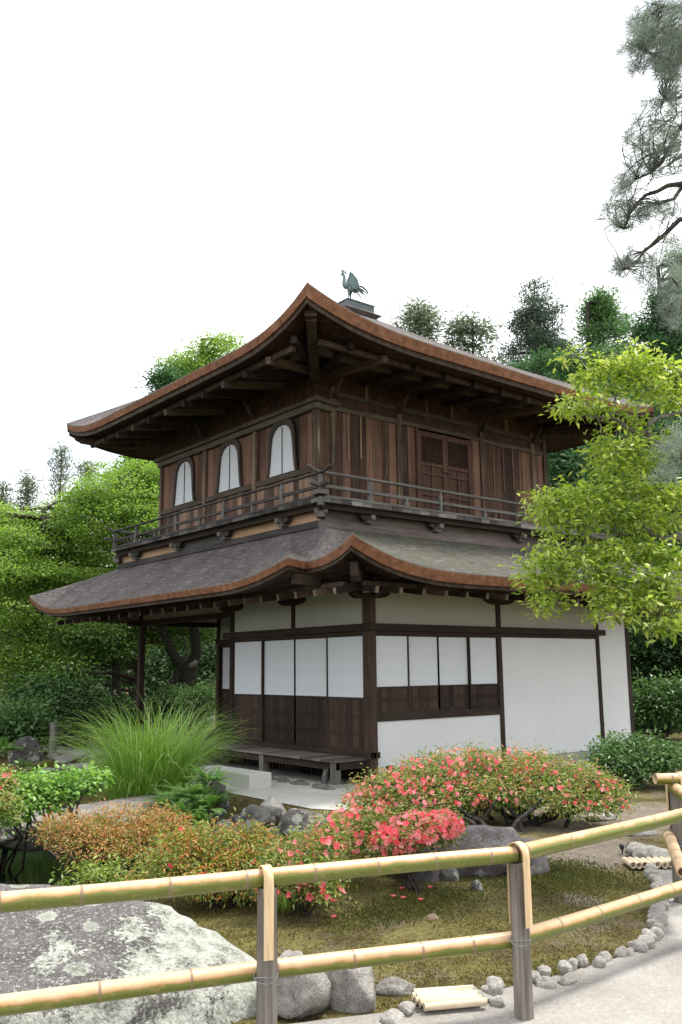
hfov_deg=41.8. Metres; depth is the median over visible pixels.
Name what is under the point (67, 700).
camellia bush
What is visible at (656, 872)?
cobble
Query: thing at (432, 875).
rock
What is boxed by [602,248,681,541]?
cedar tree
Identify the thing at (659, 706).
camellia bush
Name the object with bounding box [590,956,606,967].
cobble
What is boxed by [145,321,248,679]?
broadleaf tree
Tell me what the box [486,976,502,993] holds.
cobble
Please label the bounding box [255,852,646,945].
dark moss
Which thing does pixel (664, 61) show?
pine tree
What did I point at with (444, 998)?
drain cover
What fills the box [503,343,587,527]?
cedar tree
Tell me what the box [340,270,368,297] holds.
phoenix statue
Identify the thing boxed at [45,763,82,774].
shore stone
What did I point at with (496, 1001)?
cobble
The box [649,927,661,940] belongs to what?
cobble
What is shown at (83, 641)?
wooded slope
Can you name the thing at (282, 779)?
edge stone
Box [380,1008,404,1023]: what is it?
cobble
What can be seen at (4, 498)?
conifer tree
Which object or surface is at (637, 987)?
gravel path
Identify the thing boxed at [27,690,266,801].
silver grass
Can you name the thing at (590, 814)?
stepping stone
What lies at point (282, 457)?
bell window
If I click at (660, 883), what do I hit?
cobble
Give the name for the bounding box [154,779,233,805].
fern
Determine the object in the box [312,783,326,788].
edge stone
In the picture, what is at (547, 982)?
cobble
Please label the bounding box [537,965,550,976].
cobble
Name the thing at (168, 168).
sky
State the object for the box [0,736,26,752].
fern
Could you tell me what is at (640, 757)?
evergreen shrub
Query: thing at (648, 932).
cobble
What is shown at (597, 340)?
cedar tree
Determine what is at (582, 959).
cobble
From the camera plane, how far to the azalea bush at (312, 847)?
6.17 m
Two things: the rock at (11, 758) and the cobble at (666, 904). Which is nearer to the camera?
the cobble at (666, 904)
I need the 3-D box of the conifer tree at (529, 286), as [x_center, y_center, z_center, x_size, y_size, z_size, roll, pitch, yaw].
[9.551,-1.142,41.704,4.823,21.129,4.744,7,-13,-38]
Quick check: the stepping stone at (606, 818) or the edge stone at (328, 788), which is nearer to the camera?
the stepping stone at (606, 818)
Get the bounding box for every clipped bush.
[144,680,193,731]
[166,678,215,729]
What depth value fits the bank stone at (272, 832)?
10.07 m
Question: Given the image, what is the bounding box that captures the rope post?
[49,722,57,752]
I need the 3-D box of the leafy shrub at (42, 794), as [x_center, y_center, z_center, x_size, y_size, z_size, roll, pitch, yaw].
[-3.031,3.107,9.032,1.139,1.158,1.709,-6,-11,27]
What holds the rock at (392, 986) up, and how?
on the ground at (650, 797)
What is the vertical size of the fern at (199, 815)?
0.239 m
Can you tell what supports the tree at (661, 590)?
on the ground at (650, 797)
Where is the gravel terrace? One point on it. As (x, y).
(307, 796)
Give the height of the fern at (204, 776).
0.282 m
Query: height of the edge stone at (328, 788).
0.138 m
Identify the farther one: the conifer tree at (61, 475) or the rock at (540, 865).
the conifer tree at (61, 475)
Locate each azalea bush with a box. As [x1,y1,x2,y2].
[0,756,31,876]
[25,798,200,882]
[113,806,290,909]
[233,810,357,917]
[323,797,471,893]
[330,735,640,832]
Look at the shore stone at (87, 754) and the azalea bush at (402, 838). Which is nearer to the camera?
the azalea bush at (402, 838)
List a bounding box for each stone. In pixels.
[30,760,54,771]
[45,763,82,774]
[47,753,59,759]
[53,754,87,763]
[70,751,104,759]
[80,762,106,770]
[211,819,241,849]
[226,814,240,829]
[238,804,275,836]
[260,795,284,819]
[263,826,282,845]
[276,777,289,782]
[277,808,332,838]
[277,810,286,825]
[285,831,308,841]
[289,780,308,784]
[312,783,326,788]
[322,786,334,789]
[573,812,613,817]
[586,816,617,821]
[625,842,644,854]
[629,830,658,836]
[632,845,655,857]
[645,847,667,857]
[652,850,670,857]
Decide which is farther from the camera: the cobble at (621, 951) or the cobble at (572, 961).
the cobble at (621, 951)
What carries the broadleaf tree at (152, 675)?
on the ground at (650, 797)
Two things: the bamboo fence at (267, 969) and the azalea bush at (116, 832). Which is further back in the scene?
the azalea bush at (116, 832)
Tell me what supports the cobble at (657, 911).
on the gravel path
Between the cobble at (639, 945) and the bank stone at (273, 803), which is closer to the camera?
the cobble at (639, 945)
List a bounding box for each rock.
[0,815,36,847]
[7,744,19,766]
[12,736,43,767]
[168,795,202,821]
[203,779,229,826]
[277,950,331,1018]
[327,966,375,1013]
[375,976,415,995]
[390,825,532,876]
[409,843,439,881]
[424,913,438,919]
[439,868,458,881]
[470,879,482,890]
[521,838,549,874]
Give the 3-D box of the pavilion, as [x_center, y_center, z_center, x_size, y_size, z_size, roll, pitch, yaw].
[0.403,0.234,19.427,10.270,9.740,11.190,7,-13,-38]
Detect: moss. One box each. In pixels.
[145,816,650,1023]
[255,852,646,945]
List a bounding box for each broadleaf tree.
[44,632,215,731]
[114,455,159,726]
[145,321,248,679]
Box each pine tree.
[388,293,447,341]
[436,304,515,363]
[592,0,681,487]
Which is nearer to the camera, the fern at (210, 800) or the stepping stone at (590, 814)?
the stepping stone at (590, 814)
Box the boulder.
[0,884,255,1023]
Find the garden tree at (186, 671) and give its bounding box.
[105,622,210,730]
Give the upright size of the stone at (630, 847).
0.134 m
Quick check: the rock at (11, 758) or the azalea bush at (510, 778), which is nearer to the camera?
the azalea bush at (510, 778)
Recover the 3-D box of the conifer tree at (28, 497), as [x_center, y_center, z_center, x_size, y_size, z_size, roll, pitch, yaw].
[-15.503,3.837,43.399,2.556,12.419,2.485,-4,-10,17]
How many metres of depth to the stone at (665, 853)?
7.89 m
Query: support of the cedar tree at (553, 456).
on the ground at (650, 797)
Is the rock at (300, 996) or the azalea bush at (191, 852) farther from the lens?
the azalea bush at (191, 852)
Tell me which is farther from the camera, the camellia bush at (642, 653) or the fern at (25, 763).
the camellia bush at (642, 653)
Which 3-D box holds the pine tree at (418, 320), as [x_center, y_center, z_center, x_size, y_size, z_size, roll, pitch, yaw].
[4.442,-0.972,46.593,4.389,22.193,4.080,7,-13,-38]
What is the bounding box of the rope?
[57,730,93,746]
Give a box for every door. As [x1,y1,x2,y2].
[419,430,446,511]
[443,436,472,514]
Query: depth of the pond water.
10.04 m
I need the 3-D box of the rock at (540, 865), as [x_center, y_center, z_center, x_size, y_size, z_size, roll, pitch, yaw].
[1.510,2.882,7.303,0.420,0.417,0.349,5,-11,-28]
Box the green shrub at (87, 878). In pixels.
[49,845,137,885]
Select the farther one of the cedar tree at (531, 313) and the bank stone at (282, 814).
the cedar tree at (531, 313)
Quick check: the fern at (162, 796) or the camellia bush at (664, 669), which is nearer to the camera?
the fern at (162, 796)
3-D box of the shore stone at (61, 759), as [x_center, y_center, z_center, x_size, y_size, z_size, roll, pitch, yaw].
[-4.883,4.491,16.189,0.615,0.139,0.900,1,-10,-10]
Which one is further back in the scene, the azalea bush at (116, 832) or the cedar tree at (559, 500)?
the cedar tree at (559, 500)
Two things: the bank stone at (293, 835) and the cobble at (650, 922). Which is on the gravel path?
the cobble at (650, 922)
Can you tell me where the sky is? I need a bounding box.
[0,0,681,566]
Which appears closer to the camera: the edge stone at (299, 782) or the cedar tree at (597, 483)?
the edge stone at (299, 782)
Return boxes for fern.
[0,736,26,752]
[12,758,36,769]
[142,782,188,806]
[152,793,212,820]
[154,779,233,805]
[178,805,217,830]
[181,764,237,787]
[183,788,238,814]
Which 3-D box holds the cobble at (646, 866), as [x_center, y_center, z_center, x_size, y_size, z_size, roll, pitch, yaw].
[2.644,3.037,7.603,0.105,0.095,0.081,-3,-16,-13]
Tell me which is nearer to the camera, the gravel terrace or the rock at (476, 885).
the rock at (476, 885)
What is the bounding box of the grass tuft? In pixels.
[277,892,301,911]
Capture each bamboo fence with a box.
[0,808,681,1023]
[653,772,681,903]
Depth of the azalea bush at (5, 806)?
8.58 m
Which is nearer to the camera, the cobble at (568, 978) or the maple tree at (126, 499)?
the cobble at (568, 978)
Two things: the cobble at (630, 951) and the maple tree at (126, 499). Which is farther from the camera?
the maple tree at (126, 499)
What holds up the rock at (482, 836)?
on the ground at (650, 797)
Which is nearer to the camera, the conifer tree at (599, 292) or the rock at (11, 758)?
the rock at (11, 758)
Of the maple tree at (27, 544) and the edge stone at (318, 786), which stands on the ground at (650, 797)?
the maple tree at (27, 544)
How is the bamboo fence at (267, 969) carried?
on the ground at (650, 797)
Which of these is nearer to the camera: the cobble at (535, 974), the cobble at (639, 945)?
the cobble at (535, 974)
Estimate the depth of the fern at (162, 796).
11.32 m
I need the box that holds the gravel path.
[292,867,681,1023]
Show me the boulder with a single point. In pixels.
(52, 947)
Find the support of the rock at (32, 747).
on the ground at (650, 797)
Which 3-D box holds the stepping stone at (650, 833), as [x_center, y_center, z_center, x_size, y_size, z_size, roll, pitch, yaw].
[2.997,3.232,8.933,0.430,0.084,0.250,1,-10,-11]
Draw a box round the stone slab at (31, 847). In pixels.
[0,794,171,851]
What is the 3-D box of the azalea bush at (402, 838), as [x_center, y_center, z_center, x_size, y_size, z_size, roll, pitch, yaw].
[0.388,2.560,6.850,1.243,0.692,0.807,-2,-10,8]
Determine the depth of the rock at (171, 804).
11.39 m
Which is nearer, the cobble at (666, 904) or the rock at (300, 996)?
the rock at (300, 996)
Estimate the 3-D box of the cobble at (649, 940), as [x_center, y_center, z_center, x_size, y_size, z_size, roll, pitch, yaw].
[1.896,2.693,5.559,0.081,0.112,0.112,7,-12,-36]
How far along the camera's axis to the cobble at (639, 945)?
5.47 m
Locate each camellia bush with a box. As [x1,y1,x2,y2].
[0,661,165,746]
[0,687,75,756]
[628,615,681,740]
[631,631,681,728]
[631,666,681,739]
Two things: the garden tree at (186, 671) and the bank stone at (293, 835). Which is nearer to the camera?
the bank stone at (293, 835)
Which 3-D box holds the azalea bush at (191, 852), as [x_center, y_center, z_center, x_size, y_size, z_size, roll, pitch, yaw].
[-0.980,2.540,6.464,1.317,0.696,1.005,3,-11,-20]
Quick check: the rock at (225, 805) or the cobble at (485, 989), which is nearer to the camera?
the cobble at (485, 989)
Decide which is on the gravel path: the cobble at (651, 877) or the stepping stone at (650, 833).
the cobble at (651, 877)
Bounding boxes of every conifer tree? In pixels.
[0,477,20,555]
[9,468,43,690]
[36,441,77,682]
[61,456,100,637]
[135,356,188,725]
[499,275,581,374]
[565,279,636,384]
[625,281,681,482]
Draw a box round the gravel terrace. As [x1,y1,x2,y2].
[42,742,662,810]
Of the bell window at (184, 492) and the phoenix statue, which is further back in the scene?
the phoenix statue
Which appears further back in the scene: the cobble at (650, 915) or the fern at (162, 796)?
the fern at (162, 796)
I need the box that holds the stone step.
[197,765,270,789]
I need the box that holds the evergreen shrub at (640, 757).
[574,723,681,789]
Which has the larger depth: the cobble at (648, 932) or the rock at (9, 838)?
the rock at (9, 838)
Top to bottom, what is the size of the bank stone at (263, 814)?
0.354 m
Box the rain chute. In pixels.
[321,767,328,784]
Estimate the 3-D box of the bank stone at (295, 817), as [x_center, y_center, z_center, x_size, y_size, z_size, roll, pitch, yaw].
[-0.392,3.586,10.101,0.670,0.467,0.481,0,-10,-4]
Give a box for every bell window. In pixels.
[172,456,194,505]
[215,439,241,492]
[266,419,297,477]
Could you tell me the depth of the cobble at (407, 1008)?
4.53 m
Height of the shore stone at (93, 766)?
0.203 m
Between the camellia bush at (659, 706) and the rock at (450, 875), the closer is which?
the rock at (450, 875)
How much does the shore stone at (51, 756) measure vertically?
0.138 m
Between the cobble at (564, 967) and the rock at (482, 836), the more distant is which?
the rock at (482, 836)
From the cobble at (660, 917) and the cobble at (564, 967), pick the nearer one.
the cobble at (564, 967)
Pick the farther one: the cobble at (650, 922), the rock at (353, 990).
the cobble at (650, 922)
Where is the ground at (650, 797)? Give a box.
[0,567,681,1023]
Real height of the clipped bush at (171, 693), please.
1.518 m
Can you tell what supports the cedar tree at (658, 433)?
on the ground at (650, 797)
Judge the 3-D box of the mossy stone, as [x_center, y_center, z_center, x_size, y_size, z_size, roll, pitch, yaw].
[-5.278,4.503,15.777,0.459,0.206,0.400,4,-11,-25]
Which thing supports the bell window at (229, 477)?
in the pavilion
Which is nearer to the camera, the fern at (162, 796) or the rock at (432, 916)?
the rock at (432, 916)
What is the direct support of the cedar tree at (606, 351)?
on the ground at (650, 797)
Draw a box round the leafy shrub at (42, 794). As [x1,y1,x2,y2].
[0,761,115,861]
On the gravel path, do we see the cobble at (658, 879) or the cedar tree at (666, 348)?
the cobble at (658, 879)
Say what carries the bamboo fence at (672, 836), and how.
on the ground at (650, 797)
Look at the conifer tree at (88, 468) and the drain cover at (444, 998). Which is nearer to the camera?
the drain cover at (444, 998)
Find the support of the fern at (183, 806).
on the ground at (650, 797)
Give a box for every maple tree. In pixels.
[0,496,117,731]
[16,615,216,727]
[36,455,159,731]
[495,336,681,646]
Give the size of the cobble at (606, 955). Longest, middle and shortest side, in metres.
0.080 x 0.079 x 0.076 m
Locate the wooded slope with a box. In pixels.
[0,544,671,695]
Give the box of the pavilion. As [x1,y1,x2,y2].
[30,282,681,787]
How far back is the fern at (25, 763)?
15.60 m
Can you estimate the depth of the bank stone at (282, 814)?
10.81 m
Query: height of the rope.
0.666 m
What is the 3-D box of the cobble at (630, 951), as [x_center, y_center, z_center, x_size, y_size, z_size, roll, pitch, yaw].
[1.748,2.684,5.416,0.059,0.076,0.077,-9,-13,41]
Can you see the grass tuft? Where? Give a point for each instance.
(288, 905)
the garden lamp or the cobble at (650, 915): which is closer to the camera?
the cobble at (650, 915)
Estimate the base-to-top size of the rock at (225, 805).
0.644 m
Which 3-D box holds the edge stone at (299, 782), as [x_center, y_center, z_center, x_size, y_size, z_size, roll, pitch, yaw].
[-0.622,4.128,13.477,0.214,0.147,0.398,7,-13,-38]
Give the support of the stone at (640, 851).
on the ground at (650, 797)
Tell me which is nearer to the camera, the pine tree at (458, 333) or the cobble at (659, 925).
the cobble at (659, 925)
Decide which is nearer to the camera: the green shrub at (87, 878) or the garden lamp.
the green shrub at (87, 878)
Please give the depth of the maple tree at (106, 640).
23.95 m
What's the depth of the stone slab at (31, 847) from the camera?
10.46 m
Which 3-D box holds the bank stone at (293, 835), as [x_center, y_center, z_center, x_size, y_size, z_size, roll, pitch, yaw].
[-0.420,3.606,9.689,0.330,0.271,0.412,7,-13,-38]
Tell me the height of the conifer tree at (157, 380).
15.083 m
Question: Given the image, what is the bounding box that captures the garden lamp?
[619,842,628,853]
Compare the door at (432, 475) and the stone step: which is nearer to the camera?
the stone step
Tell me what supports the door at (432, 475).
in the pavilion
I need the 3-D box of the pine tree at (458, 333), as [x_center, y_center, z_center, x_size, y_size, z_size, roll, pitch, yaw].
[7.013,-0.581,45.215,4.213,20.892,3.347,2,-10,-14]
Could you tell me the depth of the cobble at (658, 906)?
6.33 m
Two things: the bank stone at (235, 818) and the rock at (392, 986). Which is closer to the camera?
the rock at (392, 986)
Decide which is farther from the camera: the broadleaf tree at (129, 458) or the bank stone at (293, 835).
the broadleaf tree at (129, 458)
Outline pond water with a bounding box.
[0,831,261,885]
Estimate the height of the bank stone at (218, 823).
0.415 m
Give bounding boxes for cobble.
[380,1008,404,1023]
[398,1001,415,1015]
[477,989,492,1001]
[481,985,503,995]
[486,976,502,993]
[489,995,505,1006]
[532,970,540,983]
[535,976,556,988]
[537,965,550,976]
[557,960,572,974]
[557,972,576,984]
[568,957,577,970]
[577,953,588,967]
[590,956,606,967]
[598,951,611,961]
[613,946,626,957]
[626,947,633,956]
[627,940,647,952]
[637,934,654,948]
[641,928,656,942]
[643,867,653,876]
[645,863,657,869]
[646,919,658,927]
[647,909,667,917]
[647,912,656,918]
[648,870,660,875]
[648,874,661,882]
[649,881,663,887]
[649,903,665,910]
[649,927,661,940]
[652,876,663,883]
[652,912,667,925]
[652,922,663,930]
[659,901,669,910]
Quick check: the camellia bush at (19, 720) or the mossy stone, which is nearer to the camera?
the mossy stone
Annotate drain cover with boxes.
[411,985,486,1010]
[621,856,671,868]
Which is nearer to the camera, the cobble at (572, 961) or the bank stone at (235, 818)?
the cobble at (572, 961)
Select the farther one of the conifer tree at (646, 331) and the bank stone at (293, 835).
the conifer tree at (646, 331)
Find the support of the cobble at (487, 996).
on the gravel path
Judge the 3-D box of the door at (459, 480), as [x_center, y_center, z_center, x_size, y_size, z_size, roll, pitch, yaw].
[2.273,-0.590,17.371,0.799,1.760,0.100,7,-13,-38]
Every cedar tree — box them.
[485,284,580,377]
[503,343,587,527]
[539,288,636,383]
[547,396,668,547]
[547,450,605,547]
[549,428,680,671]
[556,334,680,672]
[577,384,681,635]
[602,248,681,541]
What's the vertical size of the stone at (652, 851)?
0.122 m

